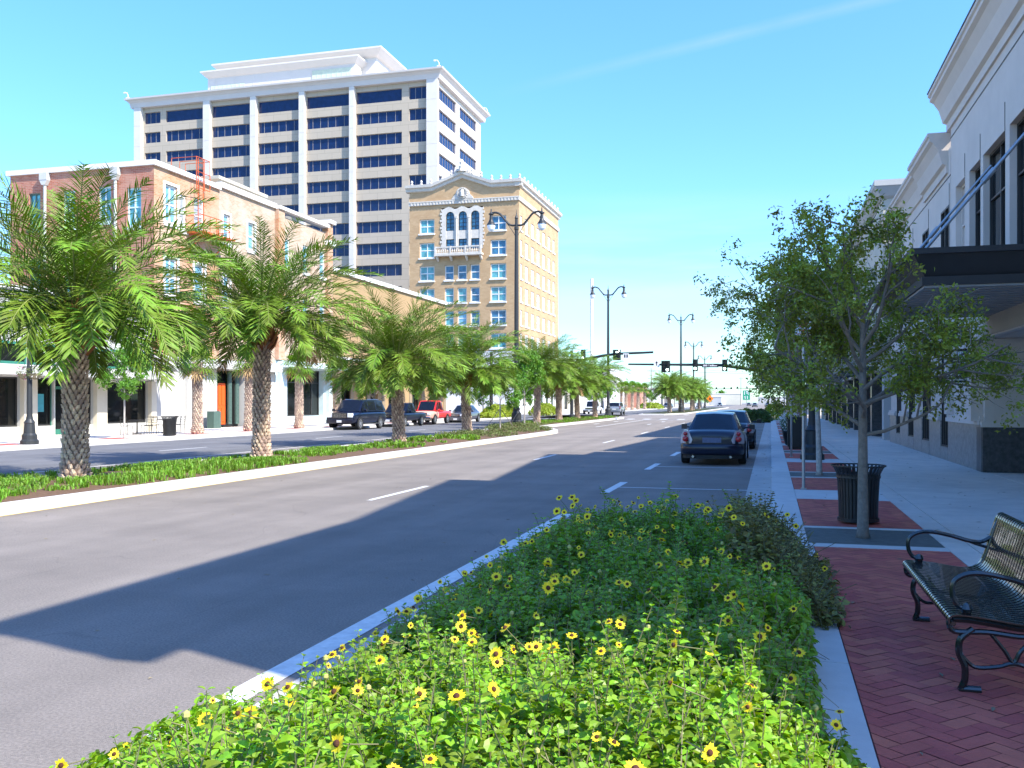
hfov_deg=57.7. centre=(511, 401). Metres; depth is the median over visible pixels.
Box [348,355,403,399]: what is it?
green tree
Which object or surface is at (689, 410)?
median grass
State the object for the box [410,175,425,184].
window
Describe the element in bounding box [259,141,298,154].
window
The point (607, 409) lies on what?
twin street lamp
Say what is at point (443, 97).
window
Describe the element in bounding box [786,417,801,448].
news box
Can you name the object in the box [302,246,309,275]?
window
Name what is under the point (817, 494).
paver band
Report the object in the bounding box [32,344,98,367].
transom window
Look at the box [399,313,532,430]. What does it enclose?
date palm
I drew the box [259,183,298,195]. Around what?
window
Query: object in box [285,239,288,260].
window
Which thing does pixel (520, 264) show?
window
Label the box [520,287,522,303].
window
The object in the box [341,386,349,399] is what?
window
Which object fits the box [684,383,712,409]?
date palm
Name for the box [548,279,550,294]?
window
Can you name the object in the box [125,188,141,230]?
window
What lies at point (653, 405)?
hedge
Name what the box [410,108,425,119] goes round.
window
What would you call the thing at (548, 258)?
window
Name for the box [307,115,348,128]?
window
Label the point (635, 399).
red brick store
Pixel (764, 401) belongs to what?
shed
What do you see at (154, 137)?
window
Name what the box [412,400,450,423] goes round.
parked car
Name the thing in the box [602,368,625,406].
white warehouse
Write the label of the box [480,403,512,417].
hedge
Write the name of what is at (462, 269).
window
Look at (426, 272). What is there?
window
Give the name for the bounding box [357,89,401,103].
window
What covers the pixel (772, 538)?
flowering shrub
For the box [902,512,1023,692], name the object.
park bench
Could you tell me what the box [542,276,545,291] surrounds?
window
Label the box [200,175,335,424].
cream building
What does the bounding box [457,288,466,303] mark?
window
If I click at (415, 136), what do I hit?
window
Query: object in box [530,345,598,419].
date palm
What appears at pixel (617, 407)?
silver van
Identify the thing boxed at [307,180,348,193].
window
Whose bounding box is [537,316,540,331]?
window
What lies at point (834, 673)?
kerb
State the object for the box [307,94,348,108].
window
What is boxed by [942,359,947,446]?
window
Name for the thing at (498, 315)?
window
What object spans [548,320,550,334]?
window
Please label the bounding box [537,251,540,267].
window
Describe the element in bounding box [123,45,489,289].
office tower
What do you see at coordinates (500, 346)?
window
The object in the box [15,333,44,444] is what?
pavement lamp
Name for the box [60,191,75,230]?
window
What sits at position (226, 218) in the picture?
window
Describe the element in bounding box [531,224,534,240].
window
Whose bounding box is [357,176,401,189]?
window
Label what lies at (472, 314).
window
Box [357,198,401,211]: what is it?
window
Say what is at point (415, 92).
window
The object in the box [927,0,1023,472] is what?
stucco building
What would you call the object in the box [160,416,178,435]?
litter bin
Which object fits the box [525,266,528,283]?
window
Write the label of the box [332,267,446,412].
tan building
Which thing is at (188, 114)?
window
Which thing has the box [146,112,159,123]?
window
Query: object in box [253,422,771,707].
gutter
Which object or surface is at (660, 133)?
sky
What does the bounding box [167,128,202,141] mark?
window
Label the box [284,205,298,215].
window
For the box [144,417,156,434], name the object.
cafe chair
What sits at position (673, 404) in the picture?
ground
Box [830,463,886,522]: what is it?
litter bin
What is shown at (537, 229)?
window
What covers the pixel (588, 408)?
parked car
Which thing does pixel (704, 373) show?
twin street lamp
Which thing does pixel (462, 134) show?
window
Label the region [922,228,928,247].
window
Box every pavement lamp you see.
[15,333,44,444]
[800,273,838,459]
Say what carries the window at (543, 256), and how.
in the brick office at (459, 251)
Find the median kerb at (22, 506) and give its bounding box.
[0,417,623,515]
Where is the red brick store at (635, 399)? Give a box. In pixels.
[627,385,646,407]
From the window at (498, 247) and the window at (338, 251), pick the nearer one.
the window at (498, 247)
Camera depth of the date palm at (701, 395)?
174.79 m
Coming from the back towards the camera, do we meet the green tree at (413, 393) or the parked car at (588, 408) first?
the parked car at (588, 408)
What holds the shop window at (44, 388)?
in the corner shop at (105, 410)
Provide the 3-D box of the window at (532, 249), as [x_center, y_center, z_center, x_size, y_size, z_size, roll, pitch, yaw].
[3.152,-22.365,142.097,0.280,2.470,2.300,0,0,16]
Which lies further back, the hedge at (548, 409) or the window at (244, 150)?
the window at (244, 150)
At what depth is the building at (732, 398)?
584.74 m
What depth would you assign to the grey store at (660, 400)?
289.28 m
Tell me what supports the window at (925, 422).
in the stucco wing
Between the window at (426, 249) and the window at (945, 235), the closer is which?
the window at (945, 235)
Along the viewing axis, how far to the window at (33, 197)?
57.17 m
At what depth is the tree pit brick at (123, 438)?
42.57 m
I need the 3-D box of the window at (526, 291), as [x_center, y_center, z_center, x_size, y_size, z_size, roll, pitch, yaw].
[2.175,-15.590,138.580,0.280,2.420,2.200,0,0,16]
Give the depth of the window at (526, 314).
139.08 m
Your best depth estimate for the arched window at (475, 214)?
136.15 m
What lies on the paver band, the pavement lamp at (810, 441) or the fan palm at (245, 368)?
the pavement lamp at (810, 441)
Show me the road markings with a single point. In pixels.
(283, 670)
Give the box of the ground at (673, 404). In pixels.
[53,402,771,469]
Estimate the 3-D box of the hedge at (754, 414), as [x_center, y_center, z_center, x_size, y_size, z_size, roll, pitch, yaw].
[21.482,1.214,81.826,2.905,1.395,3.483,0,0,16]
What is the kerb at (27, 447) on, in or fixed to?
on the ground at (673, 404)
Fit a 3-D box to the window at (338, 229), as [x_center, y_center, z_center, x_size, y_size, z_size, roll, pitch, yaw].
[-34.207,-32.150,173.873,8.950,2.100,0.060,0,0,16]
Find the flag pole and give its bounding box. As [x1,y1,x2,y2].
[590,278,592,363]
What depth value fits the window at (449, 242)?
137.19 m
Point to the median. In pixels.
(682, 413)
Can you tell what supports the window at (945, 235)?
in the stucco wing
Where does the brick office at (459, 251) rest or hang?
on the pavement at (52, 439)
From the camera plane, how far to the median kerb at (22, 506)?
20.58 m
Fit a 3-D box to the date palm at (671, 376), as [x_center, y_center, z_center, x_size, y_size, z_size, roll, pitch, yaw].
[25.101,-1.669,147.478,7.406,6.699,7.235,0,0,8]
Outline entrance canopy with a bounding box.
[870,132,1023,318]
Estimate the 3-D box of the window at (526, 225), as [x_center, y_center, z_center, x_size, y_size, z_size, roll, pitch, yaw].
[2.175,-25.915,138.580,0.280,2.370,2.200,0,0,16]
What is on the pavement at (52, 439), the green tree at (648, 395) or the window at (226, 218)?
the green tree at (648, 395)
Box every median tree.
[473,362,531,428]
[497,345,546,424]
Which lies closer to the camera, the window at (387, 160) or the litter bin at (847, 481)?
the litter bin at (847, 481)
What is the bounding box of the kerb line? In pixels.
[2,434,551,515]
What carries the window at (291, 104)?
in the office tower
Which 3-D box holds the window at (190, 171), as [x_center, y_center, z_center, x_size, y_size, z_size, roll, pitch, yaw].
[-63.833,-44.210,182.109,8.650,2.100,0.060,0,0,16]
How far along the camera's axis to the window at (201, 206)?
59.21 m
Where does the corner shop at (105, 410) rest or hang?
on the pavement at (52, 439)
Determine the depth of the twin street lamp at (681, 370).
150.75 m
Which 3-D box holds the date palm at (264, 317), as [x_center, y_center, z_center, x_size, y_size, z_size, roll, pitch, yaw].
[-7.197,-1.664,26.841,7.406,6.699,7.235,0,-2,-3]
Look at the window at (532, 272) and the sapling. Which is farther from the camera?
the window at (532, 272)
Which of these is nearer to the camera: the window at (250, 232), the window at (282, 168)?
the window at (250, 232)
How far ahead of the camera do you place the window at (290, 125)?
176.67 m
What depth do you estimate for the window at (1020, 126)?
19.68 m
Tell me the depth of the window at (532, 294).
142.58 m
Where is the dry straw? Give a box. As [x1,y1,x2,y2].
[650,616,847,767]
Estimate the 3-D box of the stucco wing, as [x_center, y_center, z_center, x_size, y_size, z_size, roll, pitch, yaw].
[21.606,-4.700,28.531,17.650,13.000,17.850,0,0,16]
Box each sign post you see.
[743,386,749,408]
[790,352,792,456]
[795,314,810,488]
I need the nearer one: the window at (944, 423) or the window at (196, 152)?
the window at (944, 423)
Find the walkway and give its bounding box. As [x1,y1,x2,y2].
[807,418,1023,566]
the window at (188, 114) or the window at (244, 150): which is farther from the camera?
the window at (188, 114)
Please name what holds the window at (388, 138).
in the office tower
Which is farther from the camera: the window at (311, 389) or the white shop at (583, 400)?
the white shop at (583, 400)
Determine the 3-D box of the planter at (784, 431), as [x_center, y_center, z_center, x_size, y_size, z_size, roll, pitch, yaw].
[10.833,1.044,36.028,0.922,1.257,0.972,0,0,16]
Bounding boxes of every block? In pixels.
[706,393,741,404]
[709,396,723,404]
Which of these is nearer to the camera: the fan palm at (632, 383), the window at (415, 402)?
the window at (415, 402)
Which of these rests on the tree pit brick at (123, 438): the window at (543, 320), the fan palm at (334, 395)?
the fan palm at (334, 395)
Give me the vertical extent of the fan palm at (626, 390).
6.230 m
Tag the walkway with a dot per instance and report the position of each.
(933, 502)
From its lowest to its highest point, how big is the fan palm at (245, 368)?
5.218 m
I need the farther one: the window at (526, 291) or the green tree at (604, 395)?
the green tree at (604, 395)
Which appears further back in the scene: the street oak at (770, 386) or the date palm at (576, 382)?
the date palm at (576, 382)
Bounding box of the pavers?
[777,421,1023,767]
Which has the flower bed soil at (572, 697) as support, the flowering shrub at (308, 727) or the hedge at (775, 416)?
the flowering shrub at (308, 727)
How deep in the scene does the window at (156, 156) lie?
184.11 m
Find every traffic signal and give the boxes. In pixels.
[490,349,585,405]
[569,350,652,416]
[628,359,755,371]
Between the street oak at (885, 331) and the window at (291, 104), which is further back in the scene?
the window at (291, 104)
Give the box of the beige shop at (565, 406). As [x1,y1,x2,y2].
[561,356,579,411]
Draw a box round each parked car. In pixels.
[326,399,385,429]
[383,402,425,426]
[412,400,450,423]
[449,405,479,421]
[583,401,601,413]
[681,411,754,463]
[718,410,760,448]
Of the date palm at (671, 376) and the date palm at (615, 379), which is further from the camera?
the date palm at (671, 376)
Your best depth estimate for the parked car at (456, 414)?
82.04 m
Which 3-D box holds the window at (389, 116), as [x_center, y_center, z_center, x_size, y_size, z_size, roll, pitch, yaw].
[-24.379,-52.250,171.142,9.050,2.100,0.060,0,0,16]
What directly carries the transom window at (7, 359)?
in the corner shop at (105, 410)
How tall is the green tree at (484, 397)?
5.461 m
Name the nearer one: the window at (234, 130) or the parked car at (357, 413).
the parked car at (357, 413)
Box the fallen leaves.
[45,435,1013,754]
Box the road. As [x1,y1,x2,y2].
[0,404,820,767]
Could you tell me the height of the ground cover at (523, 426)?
0.569 m
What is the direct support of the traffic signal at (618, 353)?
on the carriageway
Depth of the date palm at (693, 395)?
155.11 m
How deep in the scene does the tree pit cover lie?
11.53 m
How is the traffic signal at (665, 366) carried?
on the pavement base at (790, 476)
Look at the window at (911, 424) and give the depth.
33.70 m
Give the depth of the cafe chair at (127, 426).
47.16 m
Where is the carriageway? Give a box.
[0,404,742,473]
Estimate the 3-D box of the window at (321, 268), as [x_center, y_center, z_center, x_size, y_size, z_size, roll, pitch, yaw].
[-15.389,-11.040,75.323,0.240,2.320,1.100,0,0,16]
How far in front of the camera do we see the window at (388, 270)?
170.90 m
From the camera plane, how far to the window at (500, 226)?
135.26 m
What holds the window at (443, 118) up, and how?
in the office tower
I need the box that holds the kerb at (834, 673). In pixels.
[771,420,879,767]
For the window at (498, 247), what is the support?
in the brick office at (459, 251)
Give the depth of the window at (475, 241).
136.15 m
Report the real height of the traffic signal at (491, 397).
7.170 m
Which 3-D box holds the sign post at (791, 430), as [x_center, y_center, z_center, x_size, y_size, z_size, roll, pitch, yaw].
[8.515,-0.027,28.355,0.300,3.400,0.100,0,0,16]
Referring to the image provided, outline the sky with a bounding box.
[0,0,973,402]
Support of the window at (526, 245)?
in the brick office at (459, 251)
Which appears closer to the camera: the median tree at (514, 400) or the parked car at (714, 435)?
the parked car at (714, 435)
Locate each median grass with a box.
[0,415,618,502]
[643,407,726,413]
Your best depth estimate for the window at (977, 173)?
23.69 m
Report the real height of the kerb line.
0.001 m
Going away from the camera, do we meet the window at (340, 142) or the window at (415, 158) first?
the window at (415, 158)
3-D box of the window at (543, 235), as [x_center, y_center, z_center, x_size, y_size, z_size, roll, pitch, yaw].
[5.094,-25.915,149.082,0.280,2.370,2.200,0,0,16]
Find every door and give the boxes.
[50,378,65,433]
[218,383,224,423]
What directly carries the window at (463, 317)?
in the brick office at (459, 251)
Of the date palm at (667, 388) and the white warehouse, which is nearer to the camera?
the date palm at (667, 388)
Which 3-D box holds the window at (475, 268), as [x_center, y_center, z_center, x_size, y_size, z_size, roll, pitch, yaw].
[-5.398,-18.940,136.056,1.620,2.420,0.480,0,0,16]
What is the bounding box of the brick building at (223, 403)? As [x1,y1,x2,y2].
[6,156,282,429]
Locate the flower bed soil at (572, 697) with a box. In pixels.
[377,554,786,767]
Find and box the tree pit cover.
[777,427,944,547]
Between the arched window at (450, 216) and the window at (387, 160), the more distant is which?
the window at (387, 160)
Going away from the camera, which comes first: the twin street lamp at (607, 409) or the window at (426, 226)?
the twin street lamp at (607, 409)
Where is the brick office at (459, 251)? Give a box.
[405,159,561,412]
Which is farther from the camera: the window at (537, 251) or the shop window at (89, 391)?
the window at (537, 251)
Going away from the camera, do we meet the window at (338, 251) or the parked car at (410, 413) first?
the parked car at (410, 413)
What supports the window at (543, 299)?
in the brick office at (459, 251)
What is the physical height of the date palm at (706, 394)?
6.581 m
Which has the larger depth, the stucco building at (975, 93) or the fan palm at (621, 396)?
the fan palm at (621, 396)
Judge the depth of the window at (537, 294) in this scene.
145.43 m
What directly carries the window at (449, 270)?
in the brick office at (459, 251)
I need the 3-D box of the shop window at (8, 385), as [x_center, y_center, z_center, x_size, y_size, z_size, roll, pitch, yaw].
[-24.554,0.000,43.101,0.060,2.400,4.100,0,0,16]
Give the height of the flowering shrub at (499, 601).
0.959 m
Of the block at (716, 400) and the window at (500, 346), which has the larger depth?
the block at (716, 400)
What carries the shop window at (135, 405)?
in the corner shop at (105, 410)
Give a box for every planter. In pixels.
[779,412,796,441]
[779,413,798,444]
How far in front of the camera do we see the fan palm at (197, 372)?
48.48 m
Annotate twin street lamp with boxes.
[487,207,545,422]
[590,285,625,415]
[667,314,694,411]
[684,341,702,408]
[697,355,711,407]
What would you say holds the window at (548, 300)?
in the brick office at (459, 251)
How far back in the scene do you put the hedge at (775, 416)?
86.25 m
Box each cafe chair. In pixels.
[120,417,133,434]
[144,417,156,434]
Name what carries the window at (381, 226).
in the office tower
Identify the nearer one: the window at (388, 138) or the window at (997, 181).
the window at (997, 181)
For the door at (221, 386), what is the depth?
62.17 m
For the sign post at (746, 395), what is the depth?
128.00 m
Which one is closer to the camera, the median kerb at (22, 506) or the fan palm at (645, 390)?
the median kerb at (22, 506)
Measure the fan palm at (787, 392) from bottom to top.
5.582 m
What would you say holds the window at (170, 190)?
in the brick building at (223, 403)
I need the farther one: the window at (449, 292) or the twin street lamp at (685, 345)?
the twin street lamp at (685, 345)
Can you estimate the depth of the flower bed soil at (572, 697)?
4.96 m
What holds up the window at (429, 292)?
in the brick office at (459, 251)
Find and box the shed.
[758,397,785,404]
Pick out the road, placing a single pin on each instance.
(334, 550)
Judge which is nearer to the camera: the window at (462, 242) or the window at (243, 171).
the window at (462, 242)
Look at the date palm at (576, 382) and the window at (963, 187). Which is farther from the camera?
the date palm at (576, 382)
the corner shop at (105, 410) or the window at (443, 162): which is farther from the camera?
the window at (443, 162)
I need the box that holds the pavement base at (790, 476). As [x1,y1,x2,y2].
[772,404,889,663]
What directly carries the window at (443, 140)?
in the office tower
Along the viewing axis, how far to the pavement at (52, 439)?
49.48 m
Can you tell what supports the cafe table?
on the pavement at (52, 439)
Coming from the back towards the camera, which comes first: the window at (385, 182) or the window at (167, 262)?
the window at (385, 182)
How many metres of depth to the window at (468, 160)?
185.19 m
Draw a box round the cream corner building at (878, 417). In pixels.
[821,178,904,439]
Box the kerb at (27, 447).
[0,406,695,450]
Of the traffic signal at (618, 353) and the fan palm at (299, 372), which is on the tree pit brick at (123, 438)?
the fan palm at (299, 372)
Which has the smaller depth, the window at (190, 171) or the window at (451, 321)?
the window at (451, 321)
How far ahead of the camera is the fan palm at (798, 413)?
39.46 m
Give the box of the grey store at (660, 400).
[647,388,672,405]
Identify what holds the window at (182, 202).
in the brick building at (223, 403)
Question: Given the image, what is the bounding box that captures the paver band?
[776,421,949,551]
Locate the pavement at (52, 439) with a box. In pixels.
[0,404,714,446]
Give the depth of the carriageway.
38.40 m
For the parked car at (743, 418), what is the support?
on the road
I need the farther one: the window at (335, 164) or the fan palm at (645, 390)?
the fan palm at (645, 390)
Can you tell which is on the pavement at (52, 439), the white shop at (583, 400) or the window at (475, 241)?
the white shop at (583, 400)
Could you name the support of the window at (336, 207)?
in the office tower
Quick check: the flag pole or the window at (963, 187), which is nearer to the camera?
the window at (963, 187)
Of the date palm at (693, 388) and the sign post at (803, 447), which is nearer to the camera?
the sign post at (803, 447)
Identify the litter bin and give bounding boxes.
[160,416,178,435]
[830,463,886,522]
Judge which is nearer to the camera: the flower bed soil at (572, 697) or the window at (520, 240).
the flower bed soil at (572, 697)
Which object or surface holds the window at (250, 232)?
in the brick building at (223, 403)
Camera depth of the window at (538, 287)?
145.43 m
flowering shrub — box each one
[49,604,866,767]
[265,517,832,752]
[476,481,746,591]
[707,489,855,630]
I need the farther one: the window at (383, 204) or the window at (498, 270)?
the window at (383, 204)
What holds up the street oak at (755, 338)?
on the tree pit cover
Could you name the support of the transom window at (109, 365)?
in the corner shop at (105, 410)
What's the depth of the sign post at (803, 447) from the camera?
17.83 m
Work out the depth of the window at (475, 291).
136.25 m
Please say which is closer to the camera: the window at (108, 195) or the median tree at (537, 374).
the window at (108, 195)
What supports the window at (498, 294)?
in the brick office at (459, 251)
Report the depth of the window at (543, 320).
149.50 m
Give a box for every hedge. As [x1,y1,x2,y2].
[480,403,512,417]
[527,402,555,415]
[640,402,664,408]
[747,408,772,422]
[766,403,785,419]
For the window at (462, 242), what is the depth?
136.72 m
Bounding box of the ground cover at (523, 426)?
[435,414,617,436]
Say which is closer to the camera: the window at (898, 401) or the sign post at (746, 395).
the window at (898, 401)
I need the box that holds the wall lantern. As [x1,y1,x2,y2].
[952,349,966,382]
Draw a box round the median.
[639,407,728,414]
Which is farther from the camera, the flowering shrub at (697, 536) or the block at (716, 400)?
the block at (716, 400)
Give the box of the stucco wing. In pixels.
[879,132,983,469]
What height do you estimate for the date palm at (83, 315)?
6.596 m
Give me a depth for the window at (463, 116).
185.19 m
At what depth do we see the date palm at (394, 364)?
36.89 m
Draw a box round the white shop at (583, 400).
[580,396,606,410]
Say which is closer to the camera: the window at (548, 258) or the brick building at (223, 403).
the brick building at (223, 403)
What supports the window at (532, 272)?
in the brick office at (459, 251)
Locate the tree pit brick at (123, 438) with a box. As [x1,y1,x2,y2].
[0,428,300,444]
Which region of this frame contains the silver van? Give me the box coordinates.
[610,402,625,414]
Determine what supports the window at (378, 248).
in the office tower
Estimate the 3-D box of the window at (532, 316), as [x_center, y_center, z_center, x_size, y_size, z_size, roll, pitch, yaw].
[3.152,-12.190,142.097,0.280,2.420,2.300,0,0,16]
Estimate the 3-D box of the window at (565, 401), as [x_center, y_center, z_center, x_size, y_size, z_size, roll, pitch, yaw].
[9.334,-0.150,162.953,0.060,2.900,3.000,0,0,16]
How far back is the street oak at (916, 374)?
11.17 m
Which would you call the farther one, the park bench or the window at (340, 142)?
the window at (340, 142)
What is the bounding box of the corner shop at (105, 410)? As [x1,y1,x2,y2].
[0,283,182,437]
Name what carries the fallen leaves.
on the road
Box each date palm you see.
[0,160,245,477]
[133,215,391,456]
[305,283,484,441]
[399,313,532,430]
[487,334,582,421]
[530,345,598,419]
[544,355,612,417]
[576,354,631,416]
[645,372,691,412]
[648,370,692,411]
[665,375,699,409]
[672,374,703,410]
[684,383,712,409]
[685,376,708,409]
[696,380,714,408]
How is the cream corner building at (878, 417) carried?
on the pavement base at (790, 476)
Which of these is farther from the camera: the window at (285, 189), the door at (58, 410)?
the window at (285, 189)
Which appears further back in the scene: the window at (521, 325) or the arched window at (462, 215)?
the arched window at (462, 215)
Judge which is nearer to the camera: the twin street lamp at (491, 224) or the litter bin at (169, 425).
the litter bin at (169, 425)
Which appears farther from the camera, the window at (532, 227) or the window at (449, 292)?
the window at (532, 227)
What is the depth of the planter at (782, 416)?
38.35 m
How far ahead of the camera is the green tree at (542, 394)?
119.29 m
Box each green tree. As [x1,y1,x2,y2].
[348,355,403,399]
[405,366,447,420]
[472,367,503,410]
[522,386,547,398]
[597,387,616,408]
[642,390,657,408]
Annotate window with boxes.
[0,341,26,363]
[0,377,16,426]
[26,193,41,232]
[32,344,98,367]
[38,378,49,425]
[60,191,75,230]
[85,380,90,423]
[99,186,110,224]
[102,349,151,370]
[107,380,144,423]
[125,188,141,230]
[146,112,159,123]
[146,132,159,142]
[146,152,159,160]
[164,185,178,228]
[166,258,176,300]
[167,108,202,121]
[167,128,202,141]
[167,149,202,161]
[179,195,188,234]
[187,169,202,175]
[193,265,202,304]
[194,198,204,238]
[213,103,249,117]
[213,124,249,137]
[213,145,249,157]
[213,166,249,177]
[223,215,231,247]
[247,223,255,253]
[259,99,298,113]
[259,120,298,133]
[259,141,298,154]
[259,162,298,175]
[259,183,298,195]
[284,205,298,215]
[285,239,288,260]
[287,369,318,415]
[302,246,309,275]
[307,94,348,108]
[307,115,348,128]
[307,137,348,150]
[307,158,348,171]
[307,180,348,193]
[307,202,348,214]
[308,223,348,234]
[320,252,325,280]
[333,245,348,255]
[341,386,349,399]
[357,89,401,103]
[357,110,401,124]
[357,132,401,146]
[357,154,401,168]
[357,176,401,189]
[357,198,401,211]
[357,220,401,233]
[357,242,401,254]
[357,264,401,276]
[410,86,425,99]
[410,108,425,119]
[410,130,425,142]
[410,152,425,164]
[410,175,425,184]
[412,391,417,409]
[418,219,434,235]
[418,243,434,259]
[418,266,434,282]
[420,289,433,297]
[439,89,454,112]
[439,110,454,132]
[439,132,454,153]
[439,154,454,173]
[444,265,453,281]
[445,288,453,303]
[445,311,453,325]
[447,212,453,230]
[447,239,453,249]
[456,265,466,280]
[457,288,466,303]
[458,311,466,326]
[459,108,474,130]
[459,128,474,149]
[459,148,474,169]
[459,211,466,229]
[459,239,466,248]
[469,264,479,280]
[469,287,479,303]
[469,310,479,326]
[472,210,478,229]
[472,238,478,248]
[489,215,506,231]
[489,239,506,256]
[489,263,506,279]
[489,286,506,302]
[489,310,506,325]
[489,333,506,349]
[520,240,522,257]
[520,264,522,280]
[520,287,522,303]
[520,310,522,326]
[525,221,528,236]
[525,243,528,260]
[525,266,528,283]
[525,289,528,305]
[525,312,528,328]
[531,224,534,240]
[531,247,534,264]
[531,270,534,286]
[531,292,534,307]
[531,314,534,330]
[537,229,540,244]
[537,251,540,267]
[537,273,540,288]
[537,294,540,310]
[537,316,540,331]
[542,232,545,248]
[542,254,545,270]
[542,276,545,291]
[542,297,545,312]
[542,318,545,333]
[548,258,550,273]
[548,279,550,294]
[548,300,550,314]
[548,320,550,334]
[564,393,566,408]
[897,369,900,433]
[909,393,914,436]
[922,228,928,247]
[923,357,930,440]
[941,204,949,246]
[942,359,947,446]
[961,183,964,245]
[975,167,979,245]
[990,138,1004,244]
[1017,117,1023,243]
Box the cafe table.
[128,420,145,433]
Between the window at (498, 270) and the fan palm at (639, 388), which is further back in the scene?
the fan palm at (639, 388)
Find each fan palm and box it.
[175,345,220,433]
[228,343,253,430]
[280,348,316,428]
[321,359,354,425]
[616,382,623,402]
[620,380,631,409]
[628,380,638,409]
[634,382,643,409]
[641,382,649,408]
[763,331,819,416]
[770,345,806,412]
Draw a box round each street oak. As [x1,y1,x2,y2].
[693,236,933,474]
[716,185,1023,538]
[739,297,908,451]
[751,362,826,398]
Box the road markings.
[11,418,762,762]
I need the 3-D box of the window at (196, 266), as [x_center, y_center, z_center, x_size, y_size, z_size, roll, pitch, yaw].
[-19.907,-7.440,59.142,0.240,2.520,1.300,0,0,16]
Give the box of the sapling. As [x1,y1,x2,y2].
[95,339,152,438]
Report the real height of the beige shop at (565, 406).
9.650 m
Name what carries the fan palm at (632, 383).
on the pavement at (52, 439)
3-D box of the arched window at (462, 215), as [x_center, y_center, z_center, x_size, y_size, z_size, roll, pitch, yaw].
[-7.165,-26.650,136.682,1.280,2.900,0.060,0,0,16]
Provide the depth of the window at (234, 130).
179.36 m
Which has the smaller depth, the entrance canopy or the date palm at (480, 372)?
the entrance canopy

